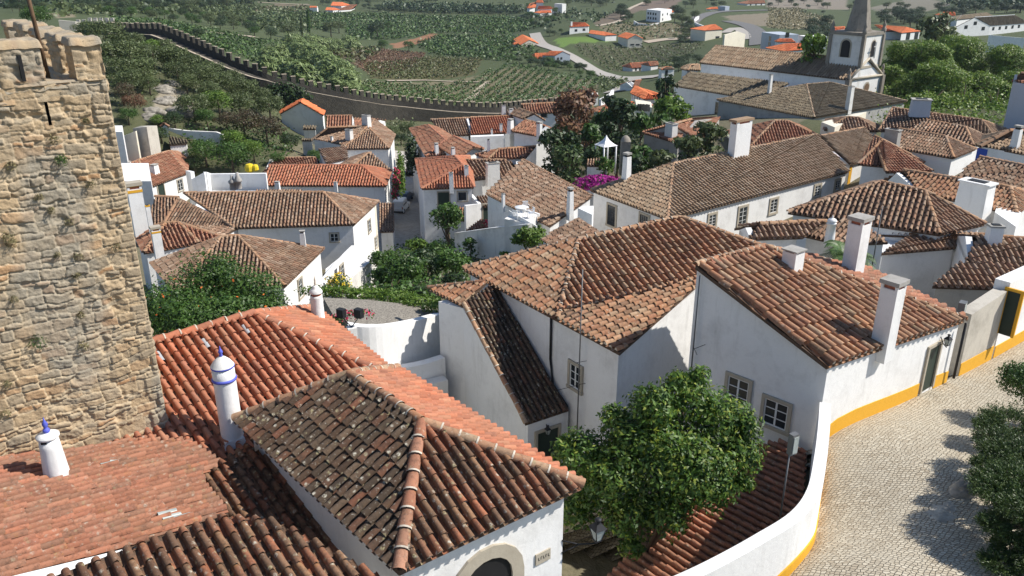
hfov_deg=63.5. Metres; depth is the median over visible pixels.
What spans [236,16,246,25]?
tree
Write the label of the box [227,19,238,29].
tree
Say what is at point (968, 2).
hill tree
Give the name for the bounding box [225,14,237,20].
tree
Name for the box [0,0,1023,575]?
ground
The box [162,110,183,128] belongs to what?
bush
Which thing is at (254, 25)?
tree
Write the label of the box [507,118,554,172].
house
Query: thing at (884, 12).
tree
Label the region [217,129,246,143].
tree
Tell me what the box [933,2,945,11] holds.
hill tree
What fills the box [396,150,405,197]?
climbing plant
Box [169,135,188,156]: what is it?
house
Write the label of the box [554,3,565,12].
building
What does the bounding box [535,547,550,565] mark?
street sign
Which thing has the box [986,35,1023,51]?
garden wall
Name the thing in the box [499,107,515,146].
house
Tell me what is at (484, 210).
door
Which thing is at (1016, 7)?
hill tree
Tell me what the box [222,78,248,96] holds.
olive tree
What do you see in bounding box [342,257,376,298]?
garden wall
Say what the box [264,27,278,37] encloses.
tree
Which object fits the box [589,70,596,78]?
tree
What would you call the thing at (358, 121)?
house
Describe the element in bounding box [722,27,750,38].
road
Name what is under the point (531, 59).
tree
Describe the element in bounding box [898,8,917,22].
tree
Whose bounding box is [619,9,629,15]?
tree
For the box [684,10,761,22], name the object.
road
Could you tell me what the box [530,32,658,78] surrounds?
road
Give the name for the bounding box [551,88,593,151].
tree
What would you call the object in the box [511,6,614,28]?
scrub
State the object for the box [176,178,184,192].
window
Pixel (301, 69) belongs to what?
reed thicket
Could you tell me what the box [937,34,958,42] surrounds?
tree
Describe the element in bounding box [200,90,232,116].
tree
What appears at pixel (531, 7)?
house
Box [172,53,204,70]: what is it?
olive tree
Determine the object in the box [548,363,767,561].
orange tree
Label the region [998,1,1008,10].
hill tree
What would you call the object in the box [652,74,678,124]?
tree
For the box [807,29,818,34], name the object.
tree
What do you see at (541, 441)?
door
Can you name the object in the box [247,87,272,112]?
olive tree
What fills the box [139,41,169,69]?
olive tree
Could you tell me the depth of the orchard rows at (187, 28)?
335.72 m
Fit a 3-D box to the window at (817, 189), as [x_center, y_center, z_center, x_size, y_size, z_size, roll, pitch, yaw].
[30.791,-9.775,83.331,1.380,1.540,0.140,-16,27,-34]
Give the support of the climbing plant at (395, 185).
on the ground
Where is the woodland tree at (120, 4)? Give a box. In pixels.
[116,1,132,7]
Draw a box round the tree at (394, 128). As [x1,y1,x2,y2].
[387,126,399,133]
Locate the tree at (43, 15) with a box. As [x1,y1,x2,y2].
[19,5,53,21]
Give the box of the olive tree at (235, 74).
[220,69,245,86]
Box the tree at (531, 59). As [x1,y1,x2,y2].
[526,57,535,62]
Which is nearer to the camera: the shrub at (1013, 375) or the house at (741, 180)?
the shrub at (1013, 375)
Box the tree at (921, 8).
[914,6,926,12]
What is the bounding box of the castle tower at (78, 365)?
[0,19,167,456]
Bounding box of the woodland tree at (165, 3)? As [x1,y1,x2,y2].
[161,1,172,5]
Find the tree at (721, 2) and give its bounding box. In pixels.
[717,0,726,5]
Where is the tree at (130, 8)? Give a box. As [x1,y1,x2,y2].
[125,6,136,16]
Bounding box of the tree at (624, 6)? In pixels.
[617,3,628,8]
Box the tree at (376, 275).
[366,264,393,285]
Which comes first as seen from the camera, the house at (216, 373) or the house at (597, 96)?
the house at (216, 373)
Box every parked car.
[397,191,413,200]
[406,167,412,175]
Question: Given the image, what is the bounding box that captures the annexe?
[578,206,593,225]
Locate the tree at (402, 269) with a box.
[381,253,429,285]
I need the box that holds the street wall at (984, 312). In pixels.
[948,288,1006,375]
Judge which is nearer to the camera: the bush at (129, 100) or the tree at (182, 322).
the tree at (182, 322)
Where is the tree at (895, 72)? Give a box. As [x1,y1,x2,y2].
[880,61,913,90]
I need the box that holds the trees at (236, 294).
[144,247,291,336]
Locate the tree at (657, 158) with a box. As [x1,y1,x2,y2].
[648,150,676,168]
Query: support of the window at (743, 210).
in the house at (741, 180)
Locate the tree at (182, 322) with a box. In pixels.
[174,315,195,329]
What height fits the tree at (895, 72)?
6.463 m
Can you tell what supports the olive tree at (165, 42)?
on the ground
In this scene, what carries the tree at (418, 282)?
on the ground
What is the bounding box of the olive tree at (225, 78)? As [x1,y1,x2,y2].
[209,71,233,91]
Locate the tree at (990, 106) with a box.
[974,88,1008,110]
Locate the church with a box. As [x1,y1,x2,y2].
[700,0,886,93]
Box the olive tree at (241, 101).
[223,91,255,119]
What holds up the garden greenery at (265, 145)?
on the ground
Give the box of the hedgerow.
[381,0,526,14]
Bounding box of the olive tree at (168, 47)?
[153,44,181,69]
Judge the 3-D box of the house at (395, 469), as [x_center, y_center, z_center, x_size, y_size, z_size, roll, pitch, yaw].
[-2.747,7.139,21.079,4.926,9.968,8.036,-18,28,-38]
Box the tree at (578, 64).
[574,62,583,69]
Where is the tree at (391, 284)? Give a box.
[375,279,400,296]
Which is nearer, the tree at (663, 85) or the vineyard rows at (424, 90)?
the tree at (663, 85)
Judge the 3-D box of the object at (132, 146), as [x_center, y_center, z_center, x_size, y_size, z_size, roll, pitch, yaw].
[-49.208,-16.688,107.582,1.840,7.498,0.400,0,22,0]
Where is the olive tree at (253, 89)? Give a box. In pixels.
[234,78,263,98]
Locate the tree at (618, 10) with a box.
[615,8,621,17]
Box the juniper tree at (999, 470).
[963,399,1023,575]
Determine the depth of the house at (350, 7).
809.24 m
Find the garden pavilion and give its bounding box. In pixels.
[595,135,616,173]
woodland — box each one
[0,0,373,7]
[389,0,628,4]
[944,0,1023,9]
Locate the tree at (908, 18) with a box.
[905,13,916,26]
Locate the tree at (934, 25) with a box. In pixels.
[915,10,958,41]
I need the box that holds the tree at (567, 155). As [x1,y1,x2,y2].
[551,143,583,185]
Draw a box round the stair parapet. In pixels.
[323,245,353,297]
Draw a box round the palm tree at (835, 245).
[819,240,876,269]
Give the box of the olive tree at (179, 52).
[157,46,191,64]
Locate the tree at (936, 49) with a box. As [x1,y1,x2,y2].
[898,39,955,68]
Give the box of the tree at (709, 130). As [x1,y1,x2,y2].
[692,120,728,155]
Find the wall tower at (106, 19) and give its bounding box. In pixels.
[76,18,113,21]
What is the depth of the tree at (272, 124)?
122.31 m
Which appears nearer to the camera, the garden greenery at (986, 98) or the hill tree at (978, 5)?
the garden greenery at (986, 98)
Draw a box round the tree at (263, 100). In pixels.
[253,95,285,117]
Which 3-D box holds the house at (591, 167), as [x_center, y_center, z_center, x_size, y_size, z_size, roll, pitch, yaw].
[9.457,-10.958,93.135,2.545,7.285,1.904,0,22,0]
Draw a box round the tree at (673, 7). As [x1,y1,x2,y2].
[669,5,680,9]
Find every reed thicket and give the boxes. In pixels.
[254,42,290,72]
[277,57,323,86]
[280,31,364,94]
[303,33,361,50]
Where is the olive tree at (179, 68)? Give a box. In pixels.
[160,60,191,82]
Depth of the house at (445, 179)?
90.05 m
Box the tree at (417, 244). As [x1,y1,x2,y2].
[405,238,427,251]
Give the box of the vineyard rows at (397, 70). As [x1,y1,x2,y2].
[363,54,481,79]
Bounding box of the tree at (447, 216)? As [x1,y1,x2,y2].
[428,202,463,248]
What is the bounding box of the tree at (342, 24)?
[331,20,346,32]
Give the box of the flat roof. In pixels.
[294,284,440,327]
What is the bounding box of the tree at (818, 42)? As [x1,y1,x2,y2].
[797,33,827,63]
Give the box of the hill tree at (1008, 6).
[1001,4,1012,12]
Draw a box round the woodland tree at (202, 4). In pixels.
[198,1,207,6]
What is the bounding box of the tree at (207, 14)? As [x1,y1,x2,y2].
[202,12,214,23]
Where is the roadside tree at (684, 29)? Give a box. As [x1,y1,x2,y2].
[679,27,688,31]
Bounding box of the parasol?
[245,159,258,172]
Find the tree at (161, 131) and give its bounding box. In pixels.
[157,127,169,143]
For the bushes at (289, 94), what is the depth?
168.14 m
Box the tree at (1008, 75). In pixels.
[994,68,1023,83]
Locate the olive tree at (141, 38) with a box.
[123,32,145,44]
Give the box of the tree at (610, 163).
[594,155,614,175]
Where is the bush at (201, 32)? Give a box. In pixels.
[189,28,205,37]
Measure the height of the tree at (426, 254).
3.511 m
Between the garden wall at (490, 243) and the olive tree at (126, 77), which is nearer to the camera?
the garden wall at (490, 243)
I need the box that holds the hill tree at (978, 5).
[972,3,984,12]
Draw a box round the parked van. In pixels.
[392,197,409,212]
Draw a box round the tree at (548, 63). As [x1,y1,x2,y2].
[543,61,551,68]
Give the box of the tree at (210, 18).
[204,16,215,23]
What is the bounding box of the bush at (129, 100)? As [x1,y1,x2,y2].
[118,93,148,113]
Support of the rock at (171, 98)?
on the ground
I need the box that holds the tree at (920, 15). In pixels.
[909,13,926,24]
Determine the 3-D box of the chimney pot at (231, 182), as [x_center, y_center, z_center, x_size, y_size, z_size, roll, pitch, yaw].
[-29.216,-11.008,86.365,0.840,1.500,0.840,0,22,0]
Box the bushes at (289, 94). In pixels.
[264,78,313,108]
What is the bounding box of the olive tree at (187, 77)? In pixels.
[175,71,199,94]
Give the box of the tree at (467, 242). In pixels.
[462,237,477,259]
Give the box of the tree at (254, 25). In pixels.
[247,23,260,30]
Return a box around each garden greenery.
[179,120,301,167]
[358,234,485,306]
[385,117,420,149]
[560,109,662,164]
[870,67,1010,123]
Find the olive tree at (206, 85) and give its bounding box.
[196,80,221,93]
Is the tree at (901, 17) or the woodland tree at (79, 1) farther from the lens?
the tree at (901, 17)
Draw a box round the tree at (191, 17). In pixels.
[185,12,198,24]
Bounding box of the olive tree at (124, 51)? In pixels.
[100,38,136,72]
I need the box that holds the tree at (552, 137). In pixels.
[536,124,581,176]
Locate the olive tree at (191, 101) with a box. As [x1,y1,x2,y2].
[173,92,212,121]
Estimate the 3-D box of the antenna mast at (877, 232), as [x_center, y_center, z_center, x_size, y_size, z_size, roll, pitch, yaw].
[17.102,-2.188,39.023,0.803,3.504,0.054,0,22,0]
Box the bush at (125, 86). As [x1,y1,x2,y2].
[109,82,137,105]
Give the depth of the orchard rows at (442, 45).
481.64 m
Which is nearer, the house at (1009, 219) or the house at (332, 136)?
the house at (1009, 219)
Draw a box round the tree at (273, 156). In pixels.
[269,152,284,161]
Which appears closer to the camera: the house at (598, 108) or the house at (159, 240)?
the house at (159, 240)
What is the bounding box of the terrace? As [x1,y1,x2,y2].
[504,210,537,251]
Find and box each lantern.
[544,424,550,436]
[561,517,606,552]
[940,334,952,347]
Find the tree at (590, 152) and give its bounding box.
[582,145,599,175]
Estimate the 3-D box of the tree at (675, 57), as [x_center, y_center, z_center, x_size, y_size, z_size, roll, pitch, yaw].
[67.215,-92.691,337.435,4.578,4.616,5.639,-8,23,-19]
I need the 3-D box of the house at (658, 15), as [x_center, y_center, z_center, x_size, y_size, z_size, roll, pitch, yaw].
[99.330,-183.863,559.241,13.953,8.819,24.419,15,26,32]
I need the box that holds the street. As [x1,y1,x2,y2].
[562,341,1023,575]
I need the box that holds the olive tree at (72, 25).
[69,20,85,32]
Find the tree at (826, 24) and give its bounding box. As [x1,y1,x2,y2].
[821,22,835,31]
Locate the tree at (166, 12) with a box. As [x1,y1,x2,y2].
[159,10,169,18]
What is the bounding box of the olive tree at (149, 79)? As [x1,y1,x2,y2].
[134,74,160,95]
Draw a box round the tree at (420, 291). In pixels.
[412,284,437,297]
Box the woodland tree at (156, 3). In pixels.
[148,0,162,6]
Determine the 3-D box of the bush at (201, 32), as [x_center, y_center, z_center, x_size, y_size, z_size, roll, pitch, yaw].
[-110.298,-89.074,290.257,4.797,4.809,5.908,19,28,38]
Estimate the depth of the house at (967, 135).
87.03 m
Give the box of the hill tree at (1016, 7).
[1011,3,1022,12]
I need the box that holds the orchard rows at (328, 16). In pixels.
[256,10,388,29]
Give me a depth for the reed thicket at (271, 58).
242.53 m
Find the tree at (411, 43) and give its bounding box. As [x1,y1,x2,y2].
[403,40,414,51]
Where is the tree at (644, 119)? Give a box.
[625,110,655,145]
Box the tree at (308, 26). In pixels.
[306,7,310,35]
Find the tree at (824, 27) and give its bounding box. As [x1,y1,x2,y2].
[820,25,829,34]
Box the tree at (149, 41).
[138,38,159,48]
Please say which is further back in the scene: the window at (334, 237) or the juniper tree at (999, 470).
the window at (334, 237)
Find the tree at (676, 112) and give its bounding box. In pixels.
[665,101,693,120]
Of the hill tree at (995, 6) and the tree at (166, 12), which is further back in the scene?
the hill tree at (995, 6)
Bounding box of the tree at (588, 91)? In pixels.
[577,86,596,149]
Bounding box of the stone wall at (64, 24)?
[58,20,78,30]
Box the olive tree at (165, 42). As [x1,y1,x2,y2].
[153,38,176,47]
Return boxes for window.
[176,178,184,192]
[297,275,304,300]
[329,232,339,242]
[339,262,345,277]
[367,218,371,234]
[374,234,378,249]
[457,191,467,201]
[566,358,583,395]
[605,202,616,227]
[638,211,649,222]
[707,211,717,226]
[714,102,718,113]
[722,370,753,412]
[736,204,748,227]
[757,393,792,436]
[768,196,779,215]
[812,183,822,199]
[833,177,841,192]
[863,82,869,89]
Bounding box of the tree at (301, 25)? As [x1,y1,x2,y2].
[300,15,303,35]
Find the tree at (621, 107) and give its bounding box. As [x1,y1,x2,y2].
[607,98,637,149]
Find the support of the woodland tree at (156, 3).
on the ground
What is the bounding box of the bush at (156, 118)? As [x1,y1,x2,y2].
[148,114,163,125]
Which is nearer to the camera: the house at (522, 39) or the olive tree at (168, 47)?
the olive tree at (168, 47)
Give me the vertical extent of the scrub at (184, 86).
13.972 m
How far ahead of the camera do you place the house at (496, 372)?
34.06 m
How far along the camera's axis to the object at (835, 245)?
39.44 m
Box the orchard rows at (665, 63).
[576,41,704,70]
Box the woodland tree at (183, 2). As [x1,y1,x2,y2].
[180,0,192,6]
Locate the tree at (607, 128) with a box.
[599,120,619,167]
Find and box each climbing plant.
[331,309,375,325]
[390,167,400,198]
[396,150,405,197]
[403,132,418,175]
[572,174,619,190]
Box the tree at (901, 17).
[898,14,905,23]
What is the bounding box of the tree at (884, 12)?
[875,9,890,20]
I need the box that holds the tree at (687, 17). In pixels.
[683,15,691,20]
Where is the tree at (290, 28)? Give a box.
[279,24,296,37]
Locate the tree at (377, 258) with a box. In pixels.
[368,249,396,285]
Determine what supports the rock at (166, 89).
on the ground
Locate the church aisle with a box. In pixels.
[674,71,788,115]
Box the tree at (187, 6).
[181,3,194,10]
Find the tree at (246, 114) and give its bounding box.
[229,107,260,138]
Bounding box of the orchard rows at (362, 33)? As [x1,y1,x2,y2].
[344,13,542,39]
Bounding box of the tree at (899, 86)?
[885,78,914,97]
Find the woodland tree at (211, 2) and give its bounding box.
[205,0,217,6]
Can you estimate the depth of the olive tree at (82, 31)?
158.97 m
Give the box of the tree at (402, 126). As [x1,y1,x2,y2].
[397,122,414,132]
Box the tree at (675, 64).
[671,62,682,71]
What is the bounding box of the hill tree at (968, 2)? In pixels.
[962,0,977,6]
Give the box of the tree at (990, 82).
[957,70,1012,102]
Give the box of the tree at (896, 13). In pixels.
[892,8,905,21]
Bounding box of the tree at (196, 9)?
[192,7,204,13]
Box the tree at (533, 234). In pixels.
[509,224,546,249]
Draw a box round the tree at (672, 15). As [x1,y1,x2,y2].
[669,13,679,22]
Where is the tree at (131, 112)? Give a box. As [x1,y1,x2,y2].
[118,108,140,125]
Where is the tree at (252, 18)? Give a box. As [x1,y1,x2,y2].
[246,16,258,21]
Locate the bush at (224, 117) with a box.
[212,111,238,130]
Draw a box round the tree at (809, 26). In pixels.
[804,24,819,30]
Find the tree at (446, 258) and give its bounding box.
[432,246,472,273]
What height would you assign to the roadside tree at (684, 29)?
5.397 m
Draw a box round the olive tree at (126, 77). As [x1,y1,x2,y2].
[108,68,143,94]
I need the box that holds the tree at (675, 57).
[671,55,681,61]
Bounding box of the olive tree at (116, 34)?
[83,18,138,45]
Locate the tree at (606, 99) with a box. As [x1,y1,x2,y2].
[601,93,615,106]
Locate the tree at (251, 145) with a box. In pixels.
[240,139,263,162]
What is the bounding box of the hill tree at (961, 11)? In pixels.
[957,8,968,14]
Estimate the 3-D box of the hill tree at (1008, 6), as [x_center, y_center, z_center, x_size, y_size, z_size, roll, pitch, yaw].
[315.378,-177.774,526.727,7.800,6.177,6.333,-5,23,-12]
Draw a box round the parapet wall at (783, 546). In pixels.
[675,402,830,575]
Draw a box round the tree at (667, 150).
[646,149,668,166]
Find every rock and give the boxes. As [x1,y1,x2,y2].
[141,112,162,122]
[142,106,166,116]
[152,84,175,94]
[152,97,172,105]
[163,95,176,102]
[165,80,181,86]
[165,106,195,117]
[924,501,958,522]
[948,478,977,498]
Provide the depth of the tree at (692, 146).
92.31 m
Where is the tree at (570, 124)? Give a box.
[552,112,580,169]
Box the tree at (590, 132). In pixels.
[580,122,605,166]
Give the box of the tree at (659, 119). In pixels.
[649,111,674,125]
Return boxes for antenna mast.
[555,269,585,431]
[691,275,705,367]
[872,206,885,266]
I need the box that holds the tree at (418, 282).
[397,278,425,293]
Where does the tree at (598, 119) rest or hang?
on the ground
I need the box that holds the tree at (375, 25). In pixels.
[365,20,385,38]
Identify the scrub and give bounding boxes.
[47,0,321,32]
[106,44,280,117]
[328,44,382,62]
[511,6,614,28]
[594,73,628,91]
[598,20,684,38]
[764,6,831,29]
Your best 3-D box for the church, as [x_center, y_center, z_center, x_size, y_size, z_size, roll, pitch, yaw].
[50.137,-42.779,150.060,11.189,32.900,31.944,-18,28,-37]
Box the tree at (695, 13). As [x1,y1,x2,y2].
[690,10,700,18]
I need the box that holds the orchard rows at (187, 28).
[106,14,285,61]
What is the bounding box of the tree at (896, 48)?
[879,39,928,70]
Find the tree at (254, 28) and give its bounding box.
[247,26,259,35]
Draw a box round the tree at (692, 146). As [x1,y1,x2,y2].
[672,134,704,160]
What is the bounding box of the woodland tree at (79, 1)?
[74,0,85,3]
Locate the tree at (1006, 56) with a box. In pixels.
[984,43,1023,75]
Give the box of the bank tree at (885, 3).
[883,2,891,8]
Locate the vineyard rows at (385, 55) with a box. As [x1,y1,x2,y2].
[352,48,425,71]
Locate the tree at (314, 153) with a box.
[306,150,320,159]
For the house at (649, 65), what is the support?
on the ground
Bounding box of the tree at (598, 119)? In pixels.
[589,106,617,140]
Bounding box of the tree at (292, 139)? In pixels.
[279,133,303,152]
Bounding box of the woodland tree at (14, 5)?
[9,2,23,10]
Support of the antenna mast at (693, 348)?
attached to the house at (791, 337)
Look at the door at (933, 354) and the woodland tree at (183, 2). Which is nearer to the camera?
the door at (933, 354)
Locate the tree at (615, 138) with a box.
[605,131,630,177]
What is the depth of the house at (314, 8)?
787.61 m
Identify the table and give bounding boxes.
[515,205,527,214]
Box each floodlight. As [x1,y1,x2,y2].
[336,307,363,338]
[779,431,799,519]
[957,300,967,312]
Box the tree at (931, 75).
[902,56,975,99]
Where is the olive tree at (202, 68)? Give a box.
[186,62,219,89]
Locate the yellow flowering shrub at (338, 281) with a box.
[324,272,351,296]
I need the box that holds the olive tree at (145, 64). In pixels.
[127,55,159,88]
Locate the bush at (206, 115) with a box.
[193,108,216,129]
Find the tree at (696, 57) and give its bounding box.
[692,53,702,62]
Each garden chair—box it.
[512,210,519,221]
[522,201,529,209]
[527,206,534,218]
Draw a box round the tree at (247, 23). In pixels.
[242,21,254,31]
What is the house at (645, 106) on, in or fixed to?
on the ground
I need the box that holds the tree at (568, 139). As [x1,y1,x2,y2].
[562,131,583,178]
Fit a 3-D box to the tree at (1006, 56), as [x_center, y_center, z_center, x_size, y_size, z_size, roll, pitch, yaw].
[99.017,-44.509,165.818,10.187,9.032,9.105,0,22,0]
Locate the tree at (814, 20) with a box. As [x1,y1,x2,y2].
[804,17,817,24]
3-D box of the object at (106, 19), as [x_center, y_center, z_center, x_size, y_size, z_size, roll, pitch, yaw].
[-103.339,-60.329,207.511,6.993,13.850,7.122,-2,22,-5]
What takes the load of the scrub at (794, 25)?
on the ground
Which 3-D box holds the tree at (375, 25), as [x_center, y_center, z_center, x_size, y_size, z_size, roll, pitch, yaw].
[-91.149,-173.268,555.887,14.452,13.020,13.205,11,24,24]
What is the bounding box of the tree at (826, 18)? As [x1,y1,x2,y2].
[819,14,834,21]
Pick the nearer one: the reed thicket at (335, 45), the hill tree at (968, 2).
the reed thicket at (335, 45)
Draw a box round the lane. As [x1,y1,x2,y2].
[377,150,423,267]
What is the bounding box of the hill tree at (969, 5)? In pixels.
[958,4,972,13]
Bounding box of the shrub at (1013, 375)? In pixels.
[994,359,1023,403]
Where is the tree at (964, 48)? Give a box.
[944,33,994,78]
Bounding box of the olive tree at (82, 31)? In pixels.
[76,21,101,35]
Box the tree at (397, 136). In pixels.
[394,133,407,143]
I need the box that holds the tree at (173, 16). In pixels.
[168,14,177,19]
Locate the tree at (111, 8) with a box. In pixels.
[102,5,115,14]
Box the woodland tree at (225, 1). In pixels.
[218,0,233,5]
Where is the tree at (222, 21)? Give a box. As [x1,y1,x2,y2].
[212,19,225,29]
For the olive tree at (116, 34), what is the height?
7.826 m
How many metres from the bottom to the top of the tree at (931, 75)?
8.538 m
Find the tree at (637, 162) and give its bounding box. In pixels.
[621,154,646,173]
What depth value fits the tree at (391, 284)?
56.08 m
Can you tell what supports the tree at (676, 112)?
on the ground
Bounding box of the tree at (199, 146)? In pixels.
[185,138,218,167]
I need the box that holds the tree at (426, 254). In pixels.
[406,248,440,282]
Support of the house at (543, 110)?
on the ground
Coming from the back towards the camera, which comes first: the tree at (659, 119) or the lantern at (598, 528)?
the tree at (659, 119)
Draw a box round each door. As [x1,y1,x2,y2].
[156,183,165,194]
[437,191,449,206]
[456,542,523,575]
[482,203,487,219]
[534,423,561,460]
[918,339,943,394]
[997,286,1023,337]
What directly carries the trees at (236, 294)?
on the ground
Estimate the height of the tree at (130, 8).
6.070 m
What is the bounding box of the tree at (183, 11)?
[177,9,189,18]
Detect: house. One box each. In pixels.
[0,418,228,575]
[46,512,379,575]
[105,276,387,459]
[115,126,128,162]
[121,163,153,209]
[125,180,220,295]
[128,150,188,200]
[149,230,324,305]
[151,195,237,233]
[160,122,169,136]
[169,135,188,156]
[183,190,379,269]
[205,443,337,552]
[231,363,585,575]
[256,188,301,190]
[263,156,319,172]
[266,164,392,230]
[279,98,324,135]
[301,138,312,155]
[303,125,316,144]
[309,6,317,11]
[312,114,371,162]
[318,146,348,163]
[325,7,338,11]
[325,114,353,127]
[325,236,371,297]
[330,2,349,8]
[339,4,356,11]
[340,151,389,168]
[341,118,395,190]
[354,117,386,125]
[379,202,395,252]
[409,124,451,201]
[414,155,475,247]
[427,279,568,461]
[430,117,470,139]
[434,135,484,193]
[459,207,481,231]
[462,215,760,464]
[464,158,518,196]
[466,105,514,146]
[466,219,487,230]
[475,138,535,163]
[476,195,487,219]
[485,159,593,245]
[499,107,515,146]
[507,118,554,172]
[508,108,545,146]
[514,35,538,47]
[520,102,560,126]
[526,2,535,11]
[533,53,545,60]
[534,10,551,15]
[536,0,543,10]
[537,6,551,10]
[540,217,599,243]
[542,51,569,62]
[569,21,588,33]
[586,158,608,205]
[589,30,616,40]
[590,116,849,234]
[591,103,627,112]
[592,91,598,105]
[607,438,806,575]
[618,32,642,47]
[620,79,640,90]
[622,62,644,70]
[630,86,657,102]
[634,99,651,116]
[641,61,658,71]
[642,116,719,161]
[644,88,657,94]
[646,8,671,21]
[658,66,673,78]
[680,63,700,78]
[683,212,967,449]
[690,24,722,40]
[706,7,717,9]
[716,74,907,122]
[726,119,816,145]
[734,216,836,246]
[737,0,764,5]
[766,43,802,51]
[775,38,795,44]
[786,180,986,247]
[798,35,826,48]
[805,217,887,269]
[819,127,872,184]
[820,112,865,133]
[823,116,879,136]
[829,26,844,29]
[856,135,933,184]
[875,24,919,39]
[876,232,976,297]
[877,97,1007,137]
[884,127,976,175]
[884,168,1023,235]
[909,119,982,162]
[932,260,1023,311]
[935,12,955,17]
[949,12,992,25]
[951,223,1023,267]
[956,15,1023,35]
[956,155,1023,187]
[975,124,1023,163]
[992,266,1023,357]
[993,206,1020,235]
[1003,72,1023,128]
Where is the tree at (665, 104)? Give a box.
[653,92,684,115]
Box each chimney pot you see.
[228,175,236,189]
[234,172,241,188]
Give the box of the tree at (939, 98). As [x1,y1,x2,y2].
[903,87,954,109]
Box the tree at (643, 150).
[630,144,652,170]
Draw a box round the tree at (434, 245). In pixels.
[425,239,449,270]
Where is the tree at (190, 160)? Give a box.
[184,155,203,173]
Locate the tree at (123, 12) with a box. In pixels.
[115,8,128,15]
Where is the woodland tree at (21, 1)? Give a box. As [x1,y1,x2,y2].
[10,0,26,8]
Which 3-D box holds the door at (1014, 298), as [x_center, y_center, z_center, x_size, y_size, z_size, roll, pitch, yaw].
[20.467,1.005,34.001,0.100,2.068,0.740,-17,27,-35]
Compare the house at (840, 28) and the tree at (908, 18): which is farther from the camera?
the tree at (908, 18)
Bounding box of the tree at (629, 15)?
[624,13,633,20]
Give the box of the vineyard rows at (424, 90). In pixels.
[360,61,599,105]
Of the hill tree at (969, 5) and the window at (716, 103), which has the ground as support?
the hill tree at (969, 5)
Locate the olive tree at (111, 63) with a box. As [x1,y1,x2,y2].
[103,57,141,82]
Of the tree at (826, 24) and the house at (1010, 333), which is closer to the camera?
the house at (1010, 333)
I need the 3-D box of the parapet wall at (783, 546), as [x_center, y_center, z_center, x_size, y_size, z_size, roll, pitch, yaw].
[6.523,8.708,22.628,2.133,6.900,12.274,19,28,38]
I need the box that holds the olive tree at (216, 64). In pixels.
[198,59,225,74]
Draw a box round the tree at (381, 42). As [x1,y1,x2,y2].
[377,40,388,48]
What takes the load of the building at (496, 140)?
on the ground
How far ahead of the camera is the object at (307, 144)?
126.22 m
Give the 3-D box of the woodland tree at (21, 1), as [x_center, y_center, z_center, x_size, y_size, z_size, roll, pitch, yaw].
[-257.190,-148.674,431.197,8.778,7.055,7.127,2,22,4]
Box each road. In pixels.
[388,80,490,81]
[466,82,489,100]
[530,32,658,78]
[595,2,643,25]
[604,77,640,92]
[644,37,689,42]
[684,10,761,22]
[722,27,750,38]
[724,21,765,44]
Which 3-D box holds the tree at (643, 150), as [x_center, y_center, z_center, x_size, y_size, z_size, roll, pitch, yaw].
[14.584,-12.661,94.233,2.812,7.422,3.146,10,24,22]
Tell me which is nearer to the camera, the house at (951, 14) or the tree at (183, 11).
the tree at (183, 11)
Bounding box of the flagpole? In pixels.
[27,0,50,77]
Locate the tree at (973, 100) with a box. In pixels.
[949,86,986,108]
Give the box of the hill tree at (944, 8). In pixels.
[940,7,949,11]
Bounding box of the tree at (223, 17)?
[216,15,227,25]
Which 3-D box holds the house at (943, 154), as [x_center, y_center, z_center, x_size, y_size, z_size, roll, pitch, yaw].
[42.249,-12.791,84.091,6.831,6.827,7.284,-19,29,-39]
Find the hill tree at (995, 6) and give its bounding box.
[991,5,1001,12]
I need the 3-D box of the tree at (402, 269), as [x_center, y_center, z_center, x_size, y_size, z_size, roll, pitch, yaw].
[-7.785,-0.914,60.373,3.631,3.447,3.586,0,22,0]
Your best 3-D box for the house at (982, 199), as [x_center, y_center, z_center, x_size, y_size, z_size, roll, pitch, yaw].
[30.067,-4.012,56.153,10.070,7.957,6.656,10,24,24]
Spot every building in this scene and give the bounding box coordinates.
[471,134,503,151]
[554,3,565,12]
[718,6,729,10]
[760,32,798,48]
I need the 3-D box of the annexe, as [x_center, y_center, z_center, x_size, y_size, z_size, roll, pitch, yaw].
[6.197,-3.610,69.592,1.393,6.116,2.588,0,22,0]
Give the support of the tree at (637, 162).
on the ground
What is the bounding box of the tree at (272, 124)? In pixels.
[250,114,287,145]
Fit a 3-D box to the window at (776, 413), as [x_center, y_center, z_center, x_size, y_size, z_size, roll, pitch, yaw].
[8.782,4.214,27.570,0.140,1.190,1.130,-20,30,-41]
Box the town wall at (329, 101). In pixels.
[95,22,562,121]
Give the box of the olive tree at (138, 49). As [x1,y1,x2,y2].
[103,40,153,61]
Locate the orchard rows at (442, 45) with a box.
[414,32,539,61]
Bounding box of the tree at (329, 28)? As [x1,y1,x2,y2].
[318,21,338,37]
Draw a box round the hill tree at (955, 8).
[947,6,958,12]
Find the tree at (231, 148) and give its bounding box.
[216,140,255,172]
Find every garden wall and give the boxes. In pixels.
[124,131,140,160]
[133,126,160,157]
[168,128,223,144]
[186,170,207,204]
[203,172,267,190]
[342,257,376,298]
[348,313,439,363]
[400,355,447,392]
[454,223,532,258]
[464,194,481,230]
[509,210,536,247]
[516,209,539,216]
[599,90,613,105]
[633,21,658,25]
[693,16,702,26]
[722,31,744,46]
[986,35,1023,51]
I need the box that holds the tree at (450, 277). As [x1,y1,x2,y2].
[440,272,465,283]
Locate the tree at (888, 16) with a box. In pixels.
[879,14,893,22]
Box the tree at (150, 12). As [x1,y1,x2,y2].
[144,9,156,18]
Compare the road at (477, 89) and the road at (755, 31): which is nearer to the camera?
the road at (477, 89)

